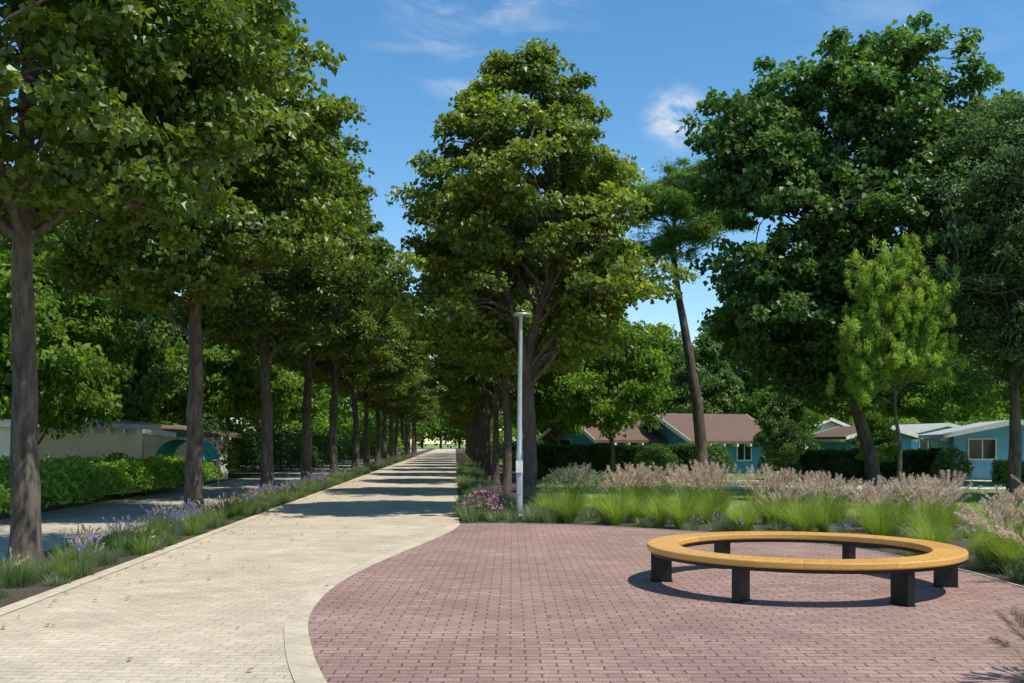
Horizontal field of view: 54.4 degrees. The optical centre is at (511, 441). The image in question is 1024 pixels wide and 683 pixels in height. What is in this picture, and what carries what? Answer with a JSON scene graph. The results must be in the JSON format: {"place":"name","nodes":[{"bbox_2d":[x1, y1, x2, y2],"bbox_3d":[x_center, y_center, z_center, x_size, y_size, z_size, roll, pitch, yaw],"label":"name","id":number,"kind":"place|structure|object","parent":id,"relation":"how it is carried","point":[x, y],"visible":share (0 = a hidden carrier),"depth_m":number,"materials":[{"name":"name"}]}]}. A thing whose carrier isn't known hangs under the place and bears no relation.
{"place":"outdoors","nodes":[
{"label":"outdoors","id":0,"kind":"place"},
{"bbox_2d":[0,449,410,518],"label":"soil bed","id":1,"kind":"object","parent":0,"point":[249,472],"visible":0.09,"depth_m":30.85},
{"bbox_2d":[0,232,141,444],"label":"broadleaf tree","id":2,"kind":"object","parent":1,"relation":"on","point":[60,325],"visible":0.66,"depth_m":25.73,"materials":[{"name":"green plant"}]},
{"bbox_2d":[0,418,160,494],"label":"cream hut","id":3,"kind":"object","parent":1,"relation":"on","point":[123,436],"visible":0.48,"depth_m":29.32,"materials":[{"name":"paint"}]},
{"bbox_2d":[0,452,222,513],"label":"laurel hedge","id":4,"kind":"object","parent":1,"relation":"on","point":[70,479],"visible":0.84,"depth_m":24.75,"materials":[{"name":"green plant"}]},
{"bbox_2d":[53,220,183,414],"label":"broadleaf tree","id":5,"kind":"object","parent":1,"relation":"on","point":[169,357],"visible":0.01,"depth_m":40.50,"materials":[{"name":"green plant"}]},
{"bbox_2d":[35,233,209,421],"bbox_3d":[-13.618,-2.766,32.789,6.205,9.052,6.319,0,0,43],"label":"broadleaf tree","id":6,"kind":"object","parent":1,"relation":"on","point":[157,374],"visible":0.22,"depth_m":32.23,"materials":[{"name":"green plant"}]},
{"bbox_2d":[154,439,218,486],"bbox_3d":[-11.900,0.750,36.500,1.760,1.700,2.060,0,0,0],"label":"canvas canopy","id":7,"kind":"object","parent":1,"relation":"on","point":[172,446],"visible":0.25,"depth_m":36.62,"materials":[{"name":"fabric"}]},
{"bbox_2d":[142,425,240,482],"bbox_3d":[-15.226,0.420,40.972,6.000,2.360,5.860,0,0,9],"label":"cream hut","id":8,"kind":"object","parent":1,"relation":"on","point":[153,441],"visible":0.27,"depth_m":38.89,"materials":[{"name":"paint"}]},
{"bbox_2d":[151,288,281,425],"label":"broadleaf tree","id":9,"kind":"object","parent":1,"relation":"on","point":[233,383],"visible":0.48,"depth_m":45.21,"materials":[{"name":"green plant"}]},
{"bbox_2d":[178,336,296,424],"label":"broadleaf tree","id":10,"kind":"object","parent":1,"relation":"on","point":[280,384],"visible":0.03,"depth_m":58.17,"materials":[{"name":"green plant"}]},
{"bbox_2d":[236,370,322,433],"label":"broadleaf tree","id":11,"kind":"object","parent":1,"relation":"on","point":[296,394],"visible":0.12,"depth_m":68.91,"materials":[{"name":"green plant"}]},
{"bbox_2d":[0,449,426,562],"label":"side path","id":12,"kind":"structure","parent":0,"point":[53,522],"depth_m":23.14,"materials":[{"name":"asphalt"}]},
{"bbox_2d":[0,449,434,607],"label":"soil bed","id":13,"kind":"object","parent":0,"point":[20,594],"visible":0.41,"depth_m":12.56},
{"bbox_2d":[0,0,347,569],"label":"linden tree","id":14,"kind":"object","parent":13,"relation":"on","point":[107,101],"visible":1,"depth_m":12.24,"materials":[{"name":"green plant"}]},
{"bbox_2d":[0,469,351,598],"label":"lavender border","id":15,"kind":"object","parent":13,"relation":"on","point":[78,559],"visible":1,"depth_m":15.15,"materials":[{"name":"green plant"}]},
{"bbox_2d":[33,0,384,514],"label":"linden tree","id":16,"kind":"object","parent":13,"relation":"on","point":[140,273],"visible":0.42,"depth_m":19.50,"materials":[{"name":"green plant"}]},
{"bbox_2d":[117,85,385,491],"bbox_3d":[-6.655,-4.656,28.826,7.700,12.718,8.266,0,0,21],"label":"linden tree","id":17,"kind":"object","parent":13,"relation":"on","point":[274,319],"visible":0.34,"depth_m":27.67,"materials":[{"name":"green plant"}]},
{"bbox_2d":[211,156,412,481],"bbox_3d":[-7.518,-4.965,36.478,8.192,13.377,7.753,0,0,-38],"label":"linden tree","id":18,"kind":"object","parent":13,"relation":"on","point":[367,326],"visible":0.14,"depth_m":36.47,"materials":[{"name":"green plant"}]},
{"bbox_2d":[258,199,422,476],"bbox_3d":[-7.950,-5.195,44.963,7.574,13.839,7.890,0,0,-15],"label":"linden tree","id":19,"kind":"object","parent":13,"relation":"on","point":[377,359],"visible":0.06,"depth_m":44.77,"materials":[{"name":"green plant"}]},
{"bbox_2d":[285,269,434,468],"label":"linden tree","id":20,"kind":"object","parent":13,"relation":"on","point":[353,381],"visible":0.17,"depth_m":52.80,"materials":[{"name":"green plant"}]},
{"bbox_2d":[326,453,412,479],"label":"verge plants","id":21,"kind":"object","parent":13,"relation":"on","point":[354,472],"visible":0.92,"depth_m":55.98,"materials":[{"name":"green plant"}]},
{"bbox_2d":[312,268,430,464],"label":"linden tree","id":22,"kind":"object","parent":13,"relation":"on","point":[390,391],"visible":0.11,"depth_m":60.81,"materials":[{"name":"green plant"}]},
{"bbox_2d":[338,325,427,462],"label":"linden tree","id":23,"kind":"object","parent":13,"relation":"on","point":[378,437],"visible":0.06,"depth_m":68.98,"materials":[{"name":"green plant"}]},
{"bbox_2d":[350,291,429,459],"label":"linden tree","id":24,"kind":"object","parent":13,"relation":"on","point":[411,390],"visible":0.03,"depth_m":77.09,"materials":[{"name":"green plant"}]},
{"bbox_2d":[349,368,434,457],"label":"linden tree","id":25,"kind":"object","parent":13,"relation":"on","point":[408,402],"visible":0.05,"depth_m":85.17,"materials":[{"name":"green plant"}]},
{"bbox_2d":[361,377,434,455],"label":"linden tree","id":26,"kind":"object","parent":13,"relation":"on","point":[424,402],"visible":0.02,"depth_m":101.36,"materials":[{"name":"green plant"}]},
{"bbox_2d":[369,385,440,456],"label":"linden tree","id":27,"kind":"object","parent":13,"relation":"on","point":[402,410],"visible":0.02,"depth_m":93.30,"materials":[{"name":"green plant"}]},
{"bbox_2d":[387,376,439,456],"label":"linden tree","id":28,"kind":"object","parent":13,"relation":"on","point":[432,406],"visible":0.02,"depth_m":109.45,"materials":[{"name":"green plant"}]},
{"bbox_2d":[393,400,438,454],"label":"linden tree","id":29,"kind":"object","parent":13,"relation":"on","point":[436,411],"visible":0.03,"depth_m":125.63,"materials":[{"name":"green plant"}]},
{"bbox_2d":[392,376,440,455],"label":"linden tree","id":30,"kind":"object","parent":13,"relation":"on","point":[431,412],"visible":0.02,"depth_m":117.55,"materials":[{"name":"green plant"}]},
{"bbox_2d":[410,396,438,453],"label":"linden tree","id":31,"kind":"object","parent":13,"relation":"on","point":[429,417],"visible":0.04,"depth_m":133.77,"materials":[{"name":"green plant"}]},
{"bbox_2d":[0,449,458,682],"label":"beige path","id":32,"kind":"structure","parent":0,"point":[169,620],"depth_m":10.30,"materials":[{"name":"concrete"}]},
{"bbox_2d":[0,449,435,615],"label":"path edging","id":33,"kind":"object","parent":32,"relation":"on","point":[33,599],"visible":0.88,"depth_m":13.05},
{"bbox_2d":[1,477,1002,681],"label":"fallen leaves","id":34,"kind":"object","parent":32,"relation":"on","point":[3,626],"visible":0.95,"depth_m":11.77,"materials":[{"name":"brown plant"}]},
{"bbox_2d":[0,0,1023,443],"label":"sky","id":35,"kind":"structure","parent":0,"point":[652,61],"materials":[{"name":"blue"}]},
{"bbox_2d":[456,449,584,522],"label":"soil bed","id":36,"kind":"object","parent":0,"point":[461,455],"visible":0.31,"depth_m":45.41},
{"bbox_2d":[273,438,542,471],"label":"avenue shrubs","id":37,"kind":"object","parent":36,"relation":"on","point":[318,456],"visible":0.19,"depth_m":55.54,"materials":[{"name":"green plant"}]},
{"bbox_2d":[433,386,492,463],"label":"linden tree","id":38,"kind":"object","parent":36,"relation":"on","point":[467,416],"visible":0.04,"depth_m":71.84,"materials":[{"name":"green plant"}]},
{"bbox_2d":[437,405,492,457],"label":"linden tree","id":39,"kind":"object","parent":36,"relation":"on","point":[443,413],"depth_m":96.78,"materials":[{"name":"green plant"}]},
{"bbox_2d":[439,408,492,455],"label":"linden tree","id":40,"kind":"object","parent":36,"relation":"on","point":[456,423],"visible":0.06,"depth_m":113.35,"materials":[{"name":"green plant"}]},
{"bbox_2d":[437,384,501,459],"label":"linden tree","id":41,"kind":"object","parent":36,"relation":"on","point":[445,415],"visible":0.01,"depth_m":88.47,"materials":[{"name":"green plant"}]},
{"bbox_2d":[440,395,500,461],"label":"linden tree","id":42,"kind":"object","parent":36,"relation":"on","point":[474,430],"depth_m":80.14,"materials":[{"name":"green plant"}]},
{"bbox_2d":[428,376,515,470],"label":"linden tree","id":43,"kind":"object","parent":36,"relation":"on","point":[443,390],"visible":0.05,"depth_m":55.09,"materials":[{"name":"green plant"}]},
{"bbox_2d":[430,363,514,466],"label":"linden tree","id":44,"kind":"object","parent":36,"relation":"on","point":[462,407],"visible":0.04,"depth_m":63.54,"materials":[{"name":"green plant"}]},
{"bbox_2d":[416,332,537,475],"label":"linden tree","id":45,"kind":"object","parent":36,"relation":"on","point":[440,380],"visible":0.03,"depth_m":46.97,"materials":[{"name":"green plant"}]},
{"bbox_2d":[409,284,563,482],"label":"linden tree","id":46,"kind":"object","parent":36,"relation":"on","point":[462,381],"visible":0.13,"depth_m":38.46,"materials":[{"name":"green plant"}]},
{"bbox_2d":[452,461,523,520],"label":"verge plants","id":47,"kind":"object","parent":36,"relation":"on","point":[468,482],"visible":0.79,"depth_m":31.91,"materials":[{"name":"green plant"}]},
{"bbox_2d":[406,169,618,493],"bbox_3d":[0.128,-3.596,30.294,6.666,10.564,6.209,0,0,-5],"label":"linden tree","id":48,"kind":"object","parent":36,"relation":"on","point":[502,371],"visible":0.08,"depth_m":30.16,"materials":[{"name":"green plant"}]},
{"bbox_2d":[259,444,1023,524],"bbox_3d":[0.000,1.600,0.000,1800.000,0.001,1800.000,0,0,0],"label":"ground","id":49,"kind":"structure","parent":0,"point":[432,446],"depth_m":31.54,"materials":[{"name":"plant"}]},
{"bbox_2d":[109,407,349,475],"bbox_3d":[-17.931,-0.199,61.056,12.857,3.544,41.211,0,0,0],"label":"shrub border","id":50,"kind":"object","parent":49,"relation":"on","point":[241,450],"visible":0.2,"depth_m":48.40,"materials":[{"name":"green plant"}]},
{"bbox_2d":[235,387,330,429],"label":"broadleaf tree","id":51,"kind":"object","parent":49,"relation":"on","point":[323,395],"visible":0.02,"depth_m":86.46,"materials":[{"name":"green plant"}]},
{"bbox_2d":[499,396,554,434],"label":"broadleaf tree","id":52,"kind":"object","parent":49,"relation":"on","point":[542,431],"visible":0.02,"depth_m":65.95,"materials":[{"name":"green plant"}]},
{"bbox_2d":[356,37,699,511],"bbox_3d":[0.295,-3.579,22.159,7.489,10.572,6.520,0,0,0],"label":"linden tree","id":53,"kind":"object","parent":49,"relation":"on","point":[492,196],"visible":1,"depth_m":21.14,"materials":[{"name":"green plant"}]},
{"bbox_2d":[502,439,567,471],"bbox_3d":[1.547,0.709,54.493,4.263,1.884,1.473,0,0,0],"label":"hedge","id":54,"kind":"object","parent":49,"relation":"on","point":[540,441],"visible":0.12,"depth_m":54.07,"materials":[{"name":"green plant"}]},
{"bbox_2d":[509,370,608,444],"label":"broadleaf tree","id":55,"kind":"object","parent":49,"relation":"on","point":[545,411],"visible":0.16,"depth_m":46.40,"materials":[{"name":"green plant"}]},
{"bbox_2d":[128,342,1022,448],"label":"distant trees","id":56,"kind":"object","parent":49,"relation":"on","point":[433,429],"visible":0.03,"depth_m":156.17,"materials":[{"name":"green plant"}]},
{"bbox_2d":[138,410,1022,457],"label":"distant shrubbery","id":57,"kind":"object","parent":49,"relation":"on","point":[344,430],"visible":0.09,"depth_m":95.84,"materials":[{"name":"green plant"}]},
{"bbox_2d":[559,430,651,445],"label":"walls","id":58,"kind":"structure","parent":49,"relation":"on","point":[583,439],"depth_m":52.82,"materials":[{"name":"blue paint"}]},
{"bbox_2d":[541,417,668,442],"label":"roof","id":59,"kind":"structure","parent":58,"relation":"on","point":[636,435],"depth_m":51.15,"materials":[{"name":"tile"}]},
{"bbox_2d":[536,421,655,444],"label":"fascia","id":60,"kind":"structure","parent":59,"relation":"attached to","point":[589,436],"depth_m":50.66,"materials":[{"name":"white paint"}]},
{"bbox_2d":[535,311,677,480],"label":"broadleaf tree","id":61,"kind":"object","parent":49,"relation":"on","point":[639,397],"visible":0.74,"depth_m":37.94,"materials":[{"name":"green plant"}]},
{"bbox_2d":[540,465,677,494],"bbox_3d":[2.829,1.056,27.673,5.115,0.916,1.856,0,0,-45],"label":"rosemary shrub","id":62,"kind":"object","parent":49,"relation":"on","point":[596,483],"visible":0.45,"depth_m":26.56,"materials":[{"name":"green plant"}]},
{"bbox_2d":[536,440,709,478],"bbox_3d":[4.631,0.780,43.743,7.870,1.743,1.966,0,0,0],"label":"hedge","id":63,"kind":"object","parent":49,"relation":"on","point":[552,456],"visible":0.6,"depth_m":43.04,"materials":[{"name":"green plant"}]},
{"bbox_2d":[604,316,663,412],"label":"broadleaf tree","id":64,"kind":"object","parent":49,"relation":"on","point":[614,373],"visible":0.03,"depth_m":60.94,"materials":[{"name":"green plant"}]},
{"bbox_2d":[644,322,706,412],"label":"broadleaf tree","id":65,"kind":"object","parent":49,"relation":"on","point":[669,343],"visible":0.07,"depth_m":75.94,"materials":[{"name":"green plant"}]},
{"bbox_2d":[624,157,759,480],"bbox_3d":[7.063,-4.857,40.550,5.947,13.173,5.384,0,0,-29],"label":"stone pine tree","id":66,"kind":"object","parent":49,"relation":"on","point":[701,229],"visible":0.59,"depth_m":39.32,"materials":[{"name":"green plant"}]},
{"bbox_2d":[658,329,752,413],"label":"broadleaf tree","id":67,"kind":"object","parent":49,"relation":"on","point":[722,384],"visible":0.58,"depth_m":58.89,"materials":[{"name":"green plant"}]},
{"bbox_2d":[653,422,764,473],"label":"walls","id":68,"kind":"structure","parent":49,"relation":"on","point":[672,437],"depth_m":50.56,"materials":[{"name":"blue paint"}]},
{"bbox_2d":[643,413,779,443],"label":"roof","id":69,"kind":"structure","parent":68,"relation":"on","point":[732,429],"depth_m":50.70,"materials":[{"name":"tile"}]},
{"bbox_2d":[638,414,787,446],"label":"fascia","id":70,"kind":"structure","parent":69,"relation":"attached to","point":[674,430],"depth_m":49.45,"materials":[{"name":"white paint"}]},
{"bbox_2d":[736,444,751,460],"bbox_3d":[11.723,0.500,50.280,0.920,0.920,0.062,0,0,-24],"label":"side window","id":71,"kind":"structure","parent":68,"relation":"attached to","point":[743,452],"depth_m":50.24,"materials":[{"name":"glass"}]},
{"bbox_2d":[673,319,755,395],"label":"broadleaf tree","id":72,"kind":"object","parent":49,"relation":"on","point":[701,328],"depth_m":92.58,"materials":[{"name":"green plant"}]},
{"bbox_2d":[698,329,775,421],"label":"broadleaf tree","id":73,"kind":"object","parent":49,"relation":"on","point":[743,375],"visible":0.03,"depth_m":68.26,"materials":[{"name":"green plant"}]},
{"bbox_2d":[460,507,1023,585],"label":"planting bed","id":74,"kind":"object","parent":49,"relation":"on","point":[994,571],"visible":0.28,"depth_m":17.93,"materials":[{"name":"soil"}]},
{"bbox_2d":[452,486,515,518],"bbox_3d":[-0.698,1.246,20.841,1.602,0.692,1.398,0,0,43],"label":"pink flower bush","id":75,"kind":"object","parent":74,"relation":"on","point":[489,500],"visible":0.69,"depth_m":20.54,"materials":[{"name":"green plant"}]},
{"bbox_2d":[513,312,530,520],"bbox_3d":[0.200,-0.520,20.300,0.380,4.240,0.380,0,0,0],"label":"street lamp","id":76,"kind":"object","parent":74,"relation":"on","point":[519,462],"visible":0.84,"depth_m":20.25,"materials":[{"name":"metal"}]},
{"bbox_2d":[450,498,1023,582],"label":"sage plants","id":77,"kind":"object","parent":74,"relation":"on","point":[534,513],"visible":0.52,"depth_m":18.99,"materials":[{"name":"green plant"}]},
{"bbox_2d":[524,459,1023,572],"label":"fountain grass","id":78,"kind":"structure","parent":74,"relation":"on","point":[929,524],"depth_m":17.92,"materials":[{"name":"plant"}]},
{"bbox_2d":[460,523,1023,587],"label":"bed kerb","id":79,"kind":"structure","parent":49,"relation":"on","point":[817,543],"depth_m":15.45,"materials":[{"name":"concrete"}]},
{"bbox_2d":[736,385,830,443],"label":"broadleaf tree","id":80,"kind":"object","parent":49,"relation":"on","point":[761,399],"visible":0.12,"depth_m":55.26,"materials":[{"name":"green plant"}]},
{"bbox_2d":[751,385,821,484],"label":"sapling tree","id":81,"kind":"object","parent":49,"relation":"on","point":[774,413],"visible":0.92,"depth_m":36.59,"materials":[{"name":"green plant"}]},
{"bbox_2d":[765,422,838,464],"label":"walls","id":82,"kind":"structure","parent":49,"relation":"on","point":[829,425],"depth_m":68.00,"materials":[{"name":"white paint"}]},
{"bbox_2d":[634,435,974,477],"bbox_3d":[12.036,0.560,43.437,14.000,1.885,6.224,0,0,0],"label":"viburnum shrub","id":83,"kind":"object","parent":49,"relation":"on","point":[953,455],"visible":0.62,"depth_m":41.25,"materials":[{"name":"green plant"}]},
{"bbox_2d":[748,387,891,422],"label":"broadleaf tree","id":84,"kind":"object","parent":49,"relation":"on","point":[842,416],"visible":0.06,"depth_m":71.05,"materials":[{"name":"green plant"}]},
{"bbox_2d":[675,10,1023,492],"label":"plane tree","id":85,"kind":"object","parent":49,"relation":"on","point":[769,148],"visible":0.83,"depth_m":28.79,"materials":[{"name":"green plant"}]},
{"bbox_2d":[807,426,921,449],"bbox_3d":[20.151,0.320,57.487,4.500,2.560,6.060,0,0,-6],"label":"blue cabin","id":86,"kind":"object","parent":49,"relation":"on","point":[838,437],"visible":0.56,"depth_m":56.14,"materials":[{"name":"paint"}]},
{"bbox_2d":[787,447,953,479],"bbox_3d":[15.298,0.909,42.782,7.048,1.485,2.068,0,0,0],"label":"hedge","id":87,"kind":"object","parent":49,"relation":"on","point":[845,462],"visible":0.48,"depth_m":42.04,"materials":[{"name":"green plant"}]},
{"bbox_2d":[846,404,900,464],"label":"sapling tree","id":88,"kind":"object","parent":49,"relation":"on","point":[887,448],"visible":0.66,"depth_m":37.64,"materials":[{"name":"green plant"}]},
{"bbox_2d":[825,231,968,502],"bbox_3d":[10.061,-1.916,26.085,3.763,7.244,2.426,0,0,0],"label":"young pine tree","id":89,"kind":"object","parent":49,"relation":"on","point":[895,343],"visible":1,"depth_m":25.73,"materials":[{"name":"green plant"}]},
{"bbox_2d":[893,423,959,449],"bbox_3d":[25.750,0.220,62.487,5.500,2.760,6.060,0,0,-6],"label":"blue cabin","id":90,"kind":"object","parent":49,"relation":"on","point":[919,429],"visible":0.12,"depth_m":59.84,"materials":[{"name":"paint"}]},
{"bbox_2d":[919,439,930,449],"bbox_3d":[25.008,0.250,59.866,1.120,1.020,0.062,0,0,-6],"label":"window","id":91,"kind":"structure","parent":90,"relation":"in","point":[922,444],"depth_m":59.82,"materials":[{"name":"glass"}]},
{"bbox_2d":[861,328,1008,423],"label":"broadleaf tree","id":92,"kind":"object","parent":49,"relation":"on","point":[936,404],"visible":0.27,"depth_m":67.91,"materials":[{"name":"green plant"}]},
{"bbox_2d":[878,326,1007,422],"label":"broadleaf tree","id":93,"kind":"object","parent":49,"relation":"on","point":[966,414],"visible":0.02,"depth_m":83.25,"materials":[{"name":"green plant"}]},
{"bbox_2d":[880,92,1023,500],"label":"ash tree","id":94,"kind":"object","parent":49,"relation":"on","point":[978,293],"visible":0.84,"depth_m":26.87,"materials":[{"name":"green plant"}]},
{"bbox_2d":[918,420,1023,479],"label":"blue cabin","id":95,"kind":"object","parent":49,"relation":"on","point":[982,444],"visible":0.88,"depth_m":41.77,"materials":[{"name":"paint"}]},
{"bbox_2d":[968,438,996,459],"bbox_3d":[19.729,0.300,41.764,1.120,0.920,0.062,0,0,14],"label":"window","id":96,"kind":"structure","parent":95,"relation":"in","point":[978,448],"depth_m":41.74,"materials":[{"name":"glass"}]},
{"bbox_2d":[943,93,1023,396],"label":"plane tree","id":97,"kind":"object","parent":49,"relation":"on","point":[1021,391],"visible":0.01,"depth_m":36.28,"materials":[{"name":"green plant"}]},
{"bbox_2d":[989,456,1023,482],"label":"hedge","id":98,"kind":"object","parent":49,"relation":"on","point":[999,471],"visible":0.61,"depth_m":38.81,"materials":[{"name":"green plant"}]},
{"bbox_2d":[990,381,1023,419],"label":"broadleaf tree","id":99,"kind":"object","parent":49,"relation":"on","point":[1021,404],"visible":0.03,"depth_m":83.60,"materials":[{"name":"green plant"}]},
{"bbox_2d":[308,524,1023,682],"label":"red plaza paving","id":100,"kind":"structure","parent":0,"point":[618,616],"depth_m":8.84,"materials":[{"name":"brick"}]},
{"bbox_2d":[284,523,459,682],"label":"border band","id":101,"kind":"object","parent":100,"relation":"on","point":[302,664],"visible":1,"depth_m":8.71,"materials":[{"name":"concrete"}]},
{"bbox_2d":[751,584,793,588],"bbox_3d":[2.850,1.581,10.900,0.400,0.014,0.280,0,0,0],"label":"brick","id":102,"kind":"object","parent":100,"relation":"attached to","point":[771,586],"visible":1,"depth_m":10.84,"materials":[{"name":"concrete"}]},
{"bbox_2d":[647,531,968,606],"bbox_3d":[3.220,1.365,11.100,3.400,0.439,3.400,0,0,0],"label":"ring bench","id":103,"kind":"object","parent":100,"relation":"on","point":[942,561],"visible":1,"depth_m":10.22,"materials":[{"name":"yellow wood"}]},
{"label":"planting bed","id":104,"kind":"object","parent":100,"relation":"on","visible":0},
{"bbox_2d":[987,605,1023,672],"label":"fountain grass","id":105,"kind":"object","parent":104,"relation":"on","point":[1018,616],"depth_m":6.58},
{"bbox_2d":[655,486,1023,488],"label":"garden path","id":106,"kind":"structure","parent":0,"point":[972,487],"depth_m":34.83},
{"bbox_2d":[716,480,991,480],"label":"garden path","id":107,"kind":"structure","parent":0,"point":[883,480],"depth_m":41.17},
{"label":"roof","id":108,"kind":"object","parent":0,"visible":0},
{"bbox_2d":[815,418,849,425],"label":"fascia","id":109,"kind":"structure","parent":108,"relation":"attached to","point":[836,421],"depth_m":67.59,"materials":[{"name":"white paint"}]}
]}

